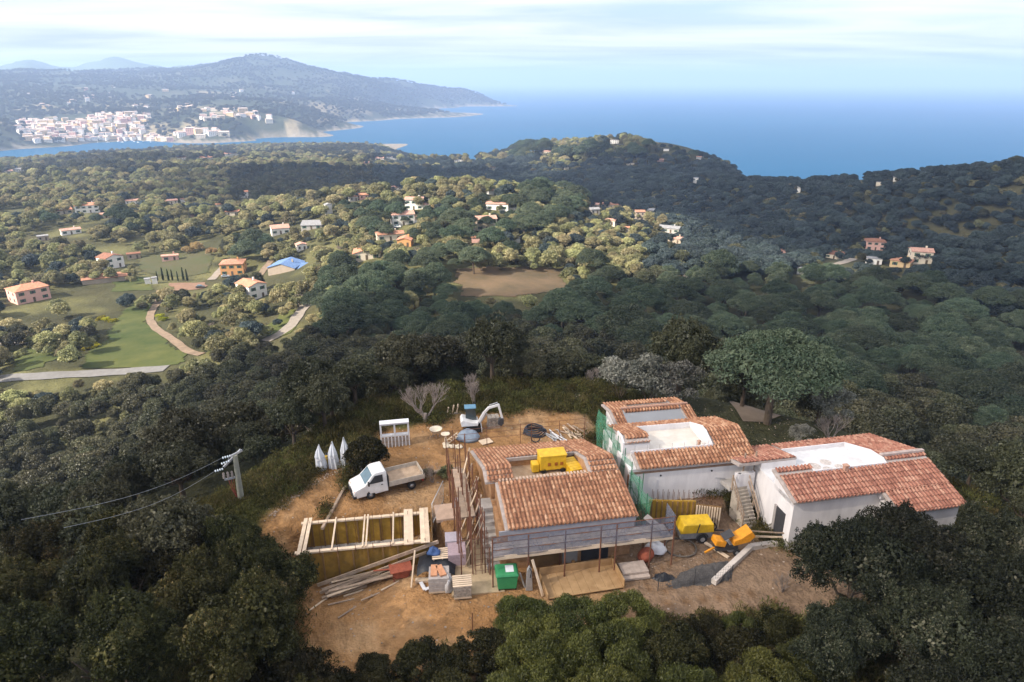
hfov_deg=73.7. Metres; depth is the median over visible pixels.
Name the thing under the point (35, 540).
holm oak
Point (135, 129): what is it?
town house
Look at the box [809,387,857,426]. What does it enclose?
silver shrub
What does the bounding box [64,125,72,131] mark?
town house
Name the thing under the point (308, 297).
stone pine
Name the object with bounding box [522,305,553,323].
stone pine
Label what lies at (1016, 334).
stone pine
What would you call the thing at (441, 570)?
terracotta slab
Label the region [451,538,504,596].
concrete footing
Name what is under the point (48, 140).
town house
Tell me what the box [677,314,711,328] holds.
stone pine
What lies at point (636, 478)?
scaffold
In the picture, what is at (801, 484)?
white house
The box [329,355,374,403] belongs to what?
holm oak
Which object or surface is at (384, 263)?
stone pine
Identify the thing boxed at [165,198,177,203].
house
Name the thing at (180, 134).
town house
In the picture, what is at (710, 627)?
evergreen bush
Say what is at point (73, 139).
town house
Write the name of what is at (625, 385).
holm oak
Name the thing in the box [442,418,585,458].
guard rail
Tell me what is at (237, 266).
house
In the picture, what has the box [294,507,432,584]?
formwork basin
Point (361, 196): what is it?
house
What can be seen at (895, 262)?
house
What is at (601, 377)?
holm oak
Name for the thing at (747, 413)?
track
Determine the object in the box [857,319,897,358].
stone pine
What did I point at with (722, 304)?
stone pine
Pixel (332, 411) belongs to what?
holm oak
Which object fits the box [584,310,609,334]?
stone pine
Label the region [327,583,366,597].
old board
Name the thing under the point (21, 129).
town house
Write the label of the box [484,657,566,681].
broom bush
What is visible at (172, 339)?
track
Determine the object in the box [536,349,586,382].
holm oak
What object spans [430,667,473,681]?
evergreen bush
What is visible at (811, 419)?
holm oak
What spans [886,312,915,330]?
stone pine
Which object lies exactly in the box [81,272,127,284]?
barn
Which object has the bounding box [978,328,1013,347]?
stone pine
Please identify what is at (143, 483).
holm oak
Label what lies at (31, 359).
meadow
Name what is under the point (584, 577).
plank tray
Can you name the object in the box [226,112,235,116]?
town house
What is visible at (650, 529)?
scaffold
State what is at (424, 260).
stone pine
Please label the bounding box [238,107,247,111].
town house
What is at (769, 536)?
timber prop
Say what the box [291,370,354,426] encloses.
holm oak
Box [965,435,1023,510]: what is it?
holm oak
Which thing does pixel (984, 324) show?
stone pine
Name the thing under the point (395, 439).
window frame rack
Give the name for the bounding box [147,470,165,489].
holm oak
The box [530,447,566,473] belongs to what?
plaster machine
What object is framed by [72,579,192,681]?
holm oak
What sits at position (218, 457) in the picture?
holm oak
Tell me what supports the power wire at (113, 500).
attached to the utility pole
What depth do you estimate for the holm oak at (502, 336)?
65.62 m
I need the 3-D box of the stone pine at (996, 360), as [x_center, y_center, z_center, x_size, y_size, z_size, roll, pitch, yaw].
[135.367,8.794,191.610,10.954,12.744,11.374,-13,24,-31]
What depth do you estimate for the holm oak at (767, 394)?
60.49 m
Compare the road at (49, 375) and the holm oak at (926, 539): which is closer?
the holm oak at (926, 539)
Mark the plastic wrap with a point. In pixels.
(449, 586)
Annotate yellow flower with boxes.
[95,315,105,320]
[108,318,118,322]
[157,317,168,320]
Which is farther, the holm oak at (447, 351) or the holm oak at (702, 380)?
the holm oak at (702, 380)
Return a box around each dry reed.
[181,246,194,251]
[190,241,204,249]
[205,247,217,253]
[217,247,226,254]
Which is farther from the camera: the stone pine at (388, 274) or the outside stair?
the stone pine at (388, 274)
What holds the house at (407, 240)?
on the ground
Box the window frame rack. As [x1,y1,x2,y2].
[379,418,409,447]
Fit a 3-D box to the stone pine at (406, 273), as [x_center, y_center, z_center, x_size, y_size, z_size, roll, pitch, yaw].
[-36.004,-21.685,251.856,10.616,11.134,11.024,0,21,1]
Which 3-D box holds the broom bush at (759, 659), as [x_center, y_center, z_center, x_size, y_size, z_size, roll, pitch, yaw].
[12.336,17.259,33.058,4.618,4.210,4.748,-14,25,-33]
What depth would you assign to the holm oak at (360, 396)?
69.45 m
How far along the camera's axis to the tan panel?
56.48 m
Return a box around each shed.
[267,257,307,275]
[471,234,479,242]
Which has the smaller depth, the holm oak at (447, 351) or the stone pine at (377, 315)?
the holm oak at (447, 351)
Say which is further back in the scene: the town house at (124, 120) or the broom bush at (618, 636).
the town house at (124, 120)
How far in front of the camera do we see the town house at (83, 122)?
2413.52 m
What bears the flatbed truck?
on the ground
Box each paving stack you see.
[428,566,448,593]
[445,532,461,552]
[447,542,466,567]
[452,574,471,599]
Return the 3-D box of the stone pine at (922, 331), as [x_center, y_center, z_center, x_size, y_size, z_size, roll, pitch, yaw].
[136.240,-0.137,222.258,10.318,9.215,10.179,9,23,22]
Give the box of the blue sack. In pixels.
[426,546,440,555]
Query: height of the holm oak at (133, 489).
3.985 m
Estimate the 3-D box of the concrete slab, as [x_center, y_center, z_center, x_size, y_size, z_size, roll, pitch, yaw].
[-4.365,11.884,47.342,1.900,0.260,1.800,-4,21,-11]
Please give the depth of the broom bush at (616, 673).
32.16 m
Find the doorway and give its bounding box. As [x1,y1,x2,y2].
[773,506,785,538]
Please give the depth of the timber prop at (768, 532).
45.25 m
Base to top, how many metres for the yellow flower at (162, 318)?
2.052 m
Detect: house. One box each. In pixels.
[4,280,50,304]
[16,128,25,134]
[23,135,33,140]
[31,137,41,143]
[33,134,42,138]
[36,129,47,134]
[36,234,48,240]
[41,136,52,140]
[43,138,52,142]
[46,126,54,131]
[47,119,55,122]
[55,208,72,214]
[59,226,81,235]
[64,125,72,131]
[65,136,77,141]
[73,201,100,212]
[77,129,84,134]
[79,120,86,126]
[90,120,101,124]
[90,136,97,140]
[92,128,98,134]
[95,251,124,268]
[106,126,114,131]
[115,123,126,128]
[120,118,127,123]
[125,198,138,203]
[126,251,140,259]
[130,127,139,132]
[138,129,145,133]
[161,252,178,261]
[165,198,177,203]
[166,137,173,141]
[177,131,185,137]
[185,127,194,135]
[193,128,202,133]
[195,134,205,138]
[198,155,212,158]
[202,127,208,133]
[207,130,216,136]
[218,131,229,136]
[219,257,246,275]
[224,153,237,155]
[225,209,239,215]
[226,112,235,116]
[235,277,267,298]
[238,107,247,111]
[239,190,248,197]
[265,118,272,123]
[269,223,289,236]
[294,241,306,251]
[300,220,321,231]
[323,203,332,214]
[348,195,357,201]
[352,247,380,261]
[358,193,368,199]
[375,228,404,241]
[391,209,419,227]
[397,234,413,246]
[404,195,428,209]
[470,438,638,569]
[473,213,497,230]
[485,201,509,210]
[487,189,493,194]
[588,207,599,214]
[589,203,600,207]
[601,202,621,206]
[601,397,696,426]
[603,416,755,503]
[604,218,616,226]
[610,139,618,143]
[632,207,654,212]
[634,210,645,219]
[658,224,680,233]
[668,235,681,243]
[730,433,965,549]
[826,250,843,258]
[864,237,886,249]
[865,256,882,264]
[889,256,913,267]
[907,246,934,263]
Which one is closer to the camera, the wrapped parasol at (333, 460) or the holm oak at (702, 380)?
the wrapped parasol at (333, 460)
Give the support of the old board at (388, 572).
on the ground
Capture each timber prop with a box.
[317,540,438,586]
[320,551,425,593]
[321,486,345,529]
[410,550,415,586]
[531,559,543,595]
[751,530,783,533]
[755,535,782,537]
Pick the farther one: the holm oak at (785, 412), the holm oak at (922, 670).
the holm oak at (785, 412)
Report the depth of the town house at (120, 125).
2457.95 m
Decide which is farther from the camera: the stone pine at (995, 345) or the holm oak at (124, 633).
the stone pine at (995, 345)
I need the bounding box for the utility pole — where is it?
[215,449,243,499]
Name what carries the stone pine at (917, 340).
on the ground
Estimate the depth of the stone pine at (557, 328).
195.95 m
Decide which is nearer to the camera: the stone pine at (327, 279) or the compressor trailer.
the compressor trailer
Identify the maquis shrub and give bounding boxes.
[436,463,452,479]
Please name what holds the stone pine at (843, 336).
on the ground
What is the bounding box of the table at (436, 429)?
[429,425,441,438]
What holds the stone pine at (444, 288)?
on the ground
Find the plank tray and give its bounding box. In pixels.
[539,554,624,599]
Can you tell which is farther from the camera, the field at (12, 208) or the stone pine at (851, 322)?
the field at (12, 208)
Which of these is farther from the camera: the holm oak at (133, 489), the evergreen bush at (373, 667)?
the holm oak at (133, 489)
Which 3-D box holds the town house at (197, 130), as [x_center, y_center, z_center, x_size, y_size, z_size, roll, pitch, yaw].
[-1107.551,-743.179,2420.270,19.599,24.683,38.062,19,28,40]
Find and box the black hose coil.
[523,423,546,437]
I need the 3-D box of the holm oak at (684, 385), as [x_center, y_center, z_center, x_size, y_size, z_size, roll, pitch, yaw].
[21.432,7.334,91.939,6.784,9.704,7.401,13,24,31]
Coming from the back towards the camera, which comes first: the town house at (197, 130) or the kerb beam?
the town house at (197, 130)
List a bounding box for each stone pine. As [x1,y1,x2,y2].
[300,287,327,311]
[309,291,325,308]
[311,321,324,331]
[313,273,342,288]
[319,288,371,315]
[319,303,372,333]
[319,321,362,335]
[321,270,344,282]
[322,285,349,299]
[340,275,371,292]
[351,290,376,306]
[355,304,393,328]
[357,262,385,274]
[357,291,373,298]
[360,270,389,281]
[365,277,392,293]
[373,287,410,303]
[374,260,390,268]
[374,299,411,331]
[379,268,404,285]
[386,329,405,336]
[387,261,408,270]
[388,316,403,329]
[392,267,404,287]
[399,311,433,330]
[400,269,437,302]
[402,268,417,281]
[403,319,433,335]
[404,287,425,308]
[408,254,441,266]
[414,306,434,315]
[418,262,452,294]
[419,297,434,306]
[422,317,467,336]
[429,300,447,314]
[432,282,459,295]
[432,293,448,301]
[432,311,476,335]
[440,300,480,320]
[449,211,477,221]
[457,245,491,273]
[466,299,493,320]
[491,313,505,321]
[492,300,514,313]
[504,308,522,316]
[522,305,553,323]
[538,286,589,330]
[544,323,563,333]
[554,299,602,322]
[565,278,589,290]
[575,275,612,293]
[575,289,602,319]
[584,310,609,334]
[587,271,610,288]
[594,303,655,337]
[597,265,621,278]
[606,292,621,301]
[611,270,627,280]
[614,320,659,342]
[616,277,637,290]
[624,283,664,312]
[627,317,663,344]
[630,277,643,284]
[651,280,665,287]
[652,294,677,312]
[656,312,677,323]
[659,279,696,299]
[668,300,713,319]
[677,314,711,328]
[685,277,706,290]
[704,285,718,300]
[707,279,741,302]
[707,304,725,314]
[707,311,739,320]
[707,313,748,336]
[710,285,739,303]
[710,301,729,311]
[721,328,744,337]
[726,291,767,315]
[737,289,757,315]
[740,316,757,329]
[749,305,777,323]
[750,324,769,330]
[768,311,807,330]
[774,319,818,336]
[807,289,839,316]
[807,336,851,359]
[813,318,829,335]
[820,332,836,336]
[823,309,859,322]
[824,356,888,394]
[833,306,862,316]
[834,323,890,350]
[837,333,864,348]
[845,316,874,327]
[847,351,870,366]
[857,306,889,324]
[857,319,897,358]
[866,346,903,369]
[870,366,890,374]
[875,331,913,350]
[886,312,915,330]
[897,330,920,337]
[898,344,931,372]
[901,344,949,375]
[906,322,922,332]
[908,336,934,366]
[914,328,932,335]
[916,302,961,320]
[920,312,973,336]
[925,382,948,391]
[929,343,979,382]
[937,370,997,404]
[941,368,1019,406]
[954,335,994,357]
[956,356,987,370]
[961,334,991,348]
[970,316,1007,333]
[976,351,1014,370]
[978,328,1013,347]
[978,404,1017,421]
[987,394,1023,416]
[990,343,1005,349]
[990,361,1023,396]
[994,346,1023,364]
[1001,327,1023,344]
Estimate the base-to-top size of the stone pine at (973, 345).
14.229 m
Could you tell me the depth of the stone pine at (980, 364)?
186.76 m
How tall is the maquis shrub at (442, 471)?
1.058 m
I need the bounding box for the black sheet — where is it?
[417,554,455,575]
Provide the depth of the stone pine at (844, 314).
222.82 m
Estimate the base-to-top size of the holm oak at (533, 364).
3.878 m
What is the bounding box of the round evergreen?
[341,435,390,472]
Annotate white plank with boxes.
[704,542,729,558]
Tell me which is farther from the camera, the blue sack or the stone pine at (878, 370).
the stone pine at (878, 370)
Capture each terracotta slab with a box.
[430,564,436,576]
[437,564,446,576]
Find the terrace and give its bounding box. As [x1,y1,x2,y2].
[169,282,207,289]
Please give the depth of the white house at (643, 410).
56.22 m
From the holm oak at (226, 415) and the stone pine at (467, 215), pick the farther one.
the stone pine at (467, 215)
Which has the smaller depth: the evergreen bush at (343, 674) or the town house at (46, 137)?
the evergreen bush at (343, 674)
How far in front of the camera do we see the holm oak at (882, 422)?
86.92 m
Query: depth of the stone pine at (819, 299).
241.26 m
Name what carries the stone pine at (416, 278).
on the ground
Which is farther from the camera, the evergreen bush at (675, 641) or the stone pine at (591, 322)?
the stone pine at (591, 322)
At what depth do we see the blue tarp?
56.67 m
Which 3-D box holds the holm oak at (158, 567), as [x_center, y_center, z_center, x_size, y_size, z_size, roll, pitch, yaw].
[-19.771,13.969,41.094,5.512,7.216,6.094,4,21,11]
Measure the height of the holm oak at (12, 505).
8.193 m
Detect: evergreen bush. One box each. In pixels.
[321,665,365,681]
[350,651,394,681]
[390,635,454,681]
[391,678,404,681]
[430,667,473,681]
[447,626,509,681]
[638,620,710,681]
[680,613,724,646]
[707,625,783,681]
[748,606,794,646]
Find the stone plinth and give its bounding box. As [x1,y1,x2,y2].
[617,560,649,580]
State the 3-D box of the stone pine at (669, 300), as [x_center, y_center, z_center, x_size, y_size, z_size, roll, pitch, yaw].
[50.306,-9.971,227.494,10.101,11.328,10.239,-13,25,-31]
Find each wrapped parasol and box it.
[315,444,327,471]
[328,441,339,469]
[340,437,347,465]
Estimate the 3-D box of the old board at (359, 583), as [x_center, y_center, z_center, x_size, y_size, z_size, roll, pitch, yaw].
[-8.980,15.186,43.174,5.114,0.050,0.180,-9,25,-14]
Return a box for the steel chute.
[519,566,532,590]
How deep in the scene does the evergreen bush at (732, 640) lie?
35.03 m
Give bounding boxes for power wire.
[21,460,217,519]
[64,472,212,527]
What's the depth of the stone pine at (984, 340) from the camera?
212.53 m
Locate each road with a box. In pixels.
[0,365,168,381]
[207,267,220,279]
[224,259,273,290]
[262,303,310,340]
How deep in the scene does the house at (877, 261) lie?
330.21 m
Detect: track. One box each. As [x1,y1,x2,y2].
[146,290,204,355]
[730,401,780,421]
[831,258,856,264]
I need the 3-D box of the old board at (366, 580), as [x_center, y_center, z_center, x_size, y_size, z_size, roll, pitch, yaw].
[-9.325,15.249,43.240,4.609,0.052,0.180,-11,22,-17]
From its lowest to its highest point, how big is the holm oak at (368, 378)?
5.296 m
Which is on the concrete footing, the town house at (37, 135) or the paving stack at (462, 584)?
the paving stack at (462, 584)
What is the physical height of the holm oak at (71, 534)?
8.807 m
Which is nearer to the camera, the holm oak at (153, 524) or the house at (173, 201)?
the holm oak at (153, 524)
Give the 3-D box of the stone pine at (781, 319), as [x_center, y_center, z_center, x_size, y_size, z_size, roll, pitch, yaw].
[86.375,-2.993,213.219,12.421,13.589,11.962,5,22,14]
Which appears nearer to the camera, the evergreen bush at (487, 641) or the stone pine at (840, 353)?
the evergreen bush at (487, 641)
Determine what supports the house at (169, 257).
on the ground
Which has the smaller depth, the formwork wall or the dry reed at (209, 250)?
the formwork wall
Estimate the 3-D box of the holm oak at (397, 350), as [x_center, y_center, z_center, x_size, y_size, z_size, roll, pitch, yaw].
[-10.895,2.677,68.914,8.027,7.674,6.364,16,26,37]
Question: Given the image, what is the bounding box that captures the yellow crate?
[565,456,581,472]
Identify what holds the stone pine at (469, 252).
on the ground
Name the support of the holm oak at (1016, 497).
on the ground
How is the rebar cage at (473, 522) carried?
on the concrete footing
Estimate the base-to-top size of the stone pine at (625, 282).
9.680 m
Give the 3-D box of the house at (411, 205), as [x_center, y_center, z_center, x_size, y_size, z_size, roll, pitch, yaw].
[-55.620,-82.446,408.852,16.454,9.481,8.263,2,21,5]
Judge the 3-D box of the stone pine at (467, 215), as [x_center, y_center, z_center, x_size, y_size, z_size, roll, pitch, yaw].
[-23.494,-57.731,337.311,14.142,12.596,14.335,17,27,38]
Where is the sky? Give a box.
[0,0,1023,84]
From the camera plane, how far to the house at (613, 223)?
406.08 m
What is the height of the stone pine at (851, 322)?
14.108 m
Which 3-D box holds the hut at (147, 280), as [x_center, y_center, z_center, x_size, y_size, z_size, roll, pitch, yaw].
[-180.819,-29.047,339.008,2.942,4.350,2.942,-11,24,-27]
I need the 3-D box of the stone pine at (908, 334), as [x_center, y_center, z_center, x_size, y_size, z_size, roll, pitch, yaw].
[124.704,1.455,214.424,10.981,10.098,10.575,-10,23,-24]
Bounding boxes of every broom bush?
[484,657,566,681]
[492,594,547,640]
[493,612,575,681]
[531,593,617,660]
[554,617,656,681]
[564,662,640,681]
[598,588,666,668]
[643,660,725,681]
[717,645,807,681]
[721,611,758,631]
[773,634,856,681]
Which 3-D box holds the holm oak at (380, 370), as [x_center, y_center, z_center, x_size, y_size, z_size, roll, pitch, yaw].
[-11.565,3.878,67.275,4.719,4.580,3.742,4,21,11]
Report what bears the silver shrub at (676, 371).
on the ground
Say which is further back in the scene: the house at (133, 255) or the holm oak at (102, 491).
the house at (133, 255)
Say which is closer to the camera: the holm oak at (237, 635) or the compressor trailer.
the holm oak at (237, 635)
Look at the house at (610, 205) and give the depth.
653.50 m
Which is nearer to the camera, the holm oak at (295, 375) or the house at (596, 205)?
the holm oak at (295, 375)
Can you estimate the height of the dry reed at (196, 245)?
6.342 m
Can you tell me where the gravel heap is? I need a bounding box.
[666,561,733,588]
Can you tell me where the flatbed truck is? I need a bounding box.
[348,461,424,499]
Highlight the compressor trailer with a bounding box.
[675,514,723,543]
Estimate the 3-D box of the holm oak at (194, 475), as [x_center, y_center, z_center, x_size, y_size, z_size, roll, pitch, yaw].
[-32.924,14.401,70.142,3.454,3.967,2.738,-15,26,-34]
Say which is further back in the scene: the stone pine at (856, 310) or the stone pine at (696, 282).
the stone pine at (696, 282)
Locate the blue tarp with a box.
[456,428,479,442]
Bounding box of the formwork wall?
[649,489,722,528]
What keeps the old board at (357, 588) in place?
on the ground
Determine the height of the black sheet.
0.627 m
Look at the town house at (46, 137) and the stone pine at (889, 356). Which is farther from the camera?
the town house at (46, 137)
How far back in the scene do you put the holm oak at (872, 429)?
86.10 m
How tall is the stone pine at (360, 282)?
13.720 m
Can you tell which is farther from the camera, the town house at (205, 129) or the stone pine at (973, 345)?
the town house at (205, 129)
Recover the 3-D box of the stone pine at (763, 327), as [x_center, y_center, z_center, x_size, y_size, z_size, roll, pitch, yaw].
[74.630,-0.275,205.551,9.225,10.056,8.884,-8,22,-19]
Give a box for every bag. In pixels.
[419,581,425,589]
[645,541,666,554]
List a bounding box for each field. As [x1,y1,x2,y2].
[0,200,39,211]
[135,251,214,276]
[454,266,565,296]
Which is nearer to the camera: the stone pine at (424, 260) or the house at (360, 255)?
the stone pine at (424, 260)
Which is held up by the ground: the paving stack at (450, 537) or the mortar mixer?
the mortar mixer
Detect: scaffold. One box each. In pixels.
[445,434,486,574]
[489,503,676,587]
[596,410,652,543]
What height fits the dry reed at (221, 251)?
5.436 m
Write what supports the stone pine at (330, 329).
on the ground
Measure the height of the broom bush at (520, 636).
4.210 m
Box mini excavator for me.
[460,402,503,432]
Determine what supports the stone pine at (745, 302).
on the ground
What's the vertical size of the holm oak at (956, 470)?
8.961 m
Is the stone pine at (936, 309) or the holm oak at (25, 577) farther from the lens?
the stone pine at (936, 309)
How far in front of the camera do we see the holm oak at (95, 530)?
40.95 m
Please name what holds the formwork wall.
on the ground
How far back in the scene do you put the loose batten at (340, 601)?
42.30 m
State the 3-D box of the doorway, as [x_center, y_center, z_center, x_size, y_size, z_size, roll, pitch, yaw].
[17.823,12.296,45.574,0.090,2.350,0.900,-4,21,-11]
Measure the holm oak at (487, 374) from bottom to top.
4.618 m
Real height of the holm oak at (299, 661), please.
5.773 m
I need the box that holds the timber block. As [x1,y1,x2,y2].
[415,577,427,582]
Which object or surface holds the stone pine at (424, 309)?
on the ground
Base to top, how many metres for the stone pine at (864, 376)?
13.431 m
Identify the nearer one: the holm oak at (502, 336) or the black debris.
the black debris
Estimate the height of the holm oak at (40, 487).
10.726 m
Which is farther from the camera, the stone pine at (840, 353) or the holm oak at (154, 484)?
the stone pine at (840, 353)
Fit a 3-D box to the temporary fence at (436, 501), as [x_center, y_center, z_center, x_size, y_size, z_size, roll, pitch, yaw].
[-5.118,11.097,47.176,0.050,1.592,2.823,4,21,9]
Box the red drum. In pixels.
[637,547,653,562]
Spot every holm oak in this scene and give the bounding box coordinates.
[0,478,38,545]
[0,510,83,566]
[0,543,10,559]
[0,550,84,678]
[0,592,80,681]
[15,482,61,492]
[22,474,98,524]
[32,481,58,494]
[43,543,147,619]
[50,495,119,560]
[53,525,150,620]
[60,474,131,516]
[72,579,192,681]
[74,504,141,591]
[88,459,107,481]
[99,451,153,477]
[100,460,141,485]
[105,493,224,578]
[119,481,138,503]
[128,523,213,591]
[134,469,153,497]
[137,403,225,480]
[139,437,218,500]
[143,478,162,495]
[146,539,240,629]
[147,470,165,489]
[160,476,176,487]
[164,559,299,681]
[174,471,204,484]
[191,447,232,472]
[200,508,275,556]
[202,394,266,461]
[214,534,319,600]
[216,440,243,458]
[221,420,265,458]
[226,568,299,604]
[235,432,281,461]
[243,643,338,681]
[255,414,284,436]
[266,394,319,446]
[275,358,358,414]
[279,354,334,411]
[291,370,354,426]
[291,668,320,681]
[325,371,350,417]
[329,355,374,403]
[342,389,364,405]
[346,382,367,394]
[347,359,373,392]
[365,363,391,392]
[367,387,390,396]
[371,358,430,392]
[371,364,415,391]
[372,331,439,390]
[379,365,410,390]
[409,332,469,383]
[423,369,440,384]
[434,365,464,381]
[439,342,478,383]
[463,315,531,378]
[477,361,488,371]
[483,366,504,379]
[485,349,538,381]
[510,356,531,377]
[518,352,545,377]
[527,348,554,379]
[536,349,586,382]
[567,348,606,383]
[584,353,616,386]
[618,366,630,388]
[627,362,674,391]
[644,313,723,392]
[662,361,697,394]
[693,377,709,389]
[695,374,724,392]
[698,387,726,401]
[719,356,752,405]
[720,384,762,406]
[754,362,785,410]
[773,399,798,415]
[773,408,797,417]
[786,593,893,681]
[789,508,951,605]
[793,406,846,422]
[794,416,810,421]
[795,388,833,422]
[808,416,846,431]
[836,414,901,442]
[846,413,904,443]
[847,414,901,442]
[862,499,968,582]
[867,576,1013,681]
[884,642,989,681]
[919,603,1023,681]
[924,449,971,481]
[931,538,1023,627]
[939,441,998,484]
[940,497,1023,561]
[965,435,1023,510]
[1007,488,1023,520]
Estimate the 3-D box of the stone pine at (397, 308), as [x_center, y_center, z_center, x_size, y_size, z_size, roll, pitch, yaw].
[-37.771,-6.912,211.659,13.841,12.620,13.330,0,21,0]
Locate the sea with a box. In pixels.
[0,84,1023,179]
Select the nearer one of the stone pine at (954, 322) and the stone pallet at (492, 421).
the stone pallet at (492, 421)
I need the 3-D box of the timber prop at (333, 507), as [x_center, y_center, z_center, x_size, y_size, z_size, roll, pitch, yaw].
[-12.456,11.599,47.893,0.180,0.180,5.141,2,21,4]
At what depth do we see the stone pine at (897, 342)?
194.03 m
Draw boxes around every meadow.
[9,347,57,371]
[81,301,186,367]
[111,277,153,291]
[267,309,295,336]
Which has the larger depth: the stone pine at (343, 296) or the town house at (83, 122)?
the town house at (83, 122)
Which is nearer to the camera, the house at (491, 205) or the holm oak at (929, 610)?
the holm oak at (929, 610)
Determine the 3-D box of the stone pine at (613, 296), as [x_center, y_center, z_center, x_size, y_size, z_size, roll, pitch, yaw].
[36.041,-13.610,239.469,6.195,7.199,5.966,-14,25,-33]
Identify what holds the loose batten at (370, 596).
on the ground
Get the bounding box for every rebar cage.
[466,506,479,538]
[473,527,488,573]
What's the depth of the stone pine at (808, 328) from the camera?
204.08 m
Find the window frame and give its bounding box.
[379,423,409,437]
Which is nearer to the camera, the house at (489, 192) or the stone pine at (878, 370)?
the stone pine at (878, 370)
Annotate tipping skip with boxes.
[373,560,411,581]
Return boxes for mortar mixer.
[704,524,755,555]
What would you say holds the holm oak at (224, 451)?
on the ground
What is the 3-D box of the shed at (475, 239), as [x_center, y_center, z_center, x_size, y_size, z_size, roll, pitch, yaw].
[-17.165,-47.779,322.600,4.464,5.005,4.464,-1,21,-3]
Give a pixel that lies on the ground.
(754, 573)
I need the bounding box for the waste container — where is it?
[495,563,518,590]
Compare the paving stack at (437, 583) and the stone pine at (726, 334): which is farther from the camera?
the stone pine at (726, 334)
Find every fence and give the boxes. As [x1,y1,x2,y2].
[432,481,443,522]
[657,565,733,590]
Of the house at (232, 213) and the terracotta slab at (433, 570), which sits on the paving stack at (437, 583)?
the terracotta slab at (433, 570)
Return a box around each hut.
[144,277,150,283]
[151,276,157,283]
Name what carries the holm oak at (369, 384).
on the ground
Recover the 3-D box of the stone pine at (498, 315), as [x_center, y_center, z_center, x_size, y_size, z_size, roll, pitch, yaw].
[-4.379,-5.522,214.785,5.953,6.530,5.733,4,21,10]
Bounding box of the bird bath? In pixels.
[441,431,449,444]
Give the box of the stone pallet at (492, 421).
[486,414,500,428]
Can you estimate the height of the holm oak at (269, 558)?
7.071 m
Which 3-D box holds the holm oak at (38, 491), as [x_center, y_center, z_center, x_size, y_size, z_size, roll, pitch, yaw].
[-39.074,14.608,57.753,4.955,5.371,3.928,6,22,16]
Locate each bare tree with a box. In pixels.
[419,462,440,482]
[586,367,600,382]
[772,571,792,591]
[815,414,853,437]
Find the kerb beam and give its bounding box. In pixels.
[711,540,780,584]
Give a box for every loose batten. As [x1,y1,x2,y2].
[309,597,328,610]
[328,598,353,605]
[338,606,355,618]
[343,589,362,596]
[361,592,379,600]
[381,580,398,590]
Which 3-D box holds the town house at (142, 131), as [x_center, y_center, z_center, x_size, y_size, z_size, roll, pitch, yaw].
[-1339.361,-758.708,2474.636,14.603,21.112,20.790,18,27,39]
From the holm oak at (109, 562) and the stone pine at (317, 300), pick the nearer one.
the holm oak at (109, 562)
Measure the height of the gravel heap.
0.842 m
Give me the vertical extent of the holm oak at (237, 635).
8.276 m
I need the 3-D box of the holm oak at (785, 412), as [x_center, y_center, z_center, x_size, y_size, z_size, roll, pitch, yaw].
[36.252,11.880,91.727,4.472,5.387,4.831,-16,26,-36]
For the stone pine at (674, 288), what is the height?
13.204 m
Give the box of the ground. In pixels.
[0,55,1023,681]
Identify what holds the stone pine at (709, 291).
on the ground
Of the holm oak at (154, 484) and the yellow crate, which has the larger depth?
the holm oak at (154, 484)
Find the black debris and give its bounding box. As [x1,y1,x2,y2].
[652,572,674,581]
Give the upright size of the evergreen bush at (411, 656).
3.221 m
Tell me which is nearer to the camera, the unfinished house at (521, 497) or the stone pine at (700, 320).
the unfinished house at (521, 497)
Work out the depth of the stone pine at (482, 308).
211.66 m
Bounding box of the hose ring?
[665,537,696,556]
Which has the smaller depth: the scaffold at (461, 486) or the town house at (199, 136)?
the scaffold at (461, 486)
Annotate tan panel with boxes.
[478,438,492,444]
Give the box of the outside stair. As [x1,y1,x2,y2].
[720,451,759,527]
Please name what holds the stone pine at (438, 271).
on the ground
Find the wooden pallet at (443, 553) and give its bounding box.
[432,547,447,560]
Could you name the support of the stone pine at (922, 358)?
on the ground
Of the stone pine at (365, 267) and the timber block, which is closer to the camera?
the timber block
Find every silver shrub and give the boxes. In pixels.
[598,355,638,400]
[624,352,678,398]
[649,359,706,399]
[789,423,815,440]
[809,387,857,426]
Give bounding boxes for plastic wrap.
[445,573,452,592]
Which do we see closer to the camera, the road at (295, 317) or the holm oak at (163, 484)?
the holm oak at (163, 484)
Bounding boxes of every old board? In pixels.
[322,577,355,589]
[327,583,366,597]
[328,568,388,590]
[328,573,389,592]
[329,575,392,591]
[331,571,370,582]
[331,571,389,593]
[331,584,366,597]
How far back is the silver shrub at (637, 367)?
60.93 m
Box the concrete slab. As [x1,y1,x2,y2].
[434,503,463,522]
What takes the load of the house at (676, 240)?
on the ground

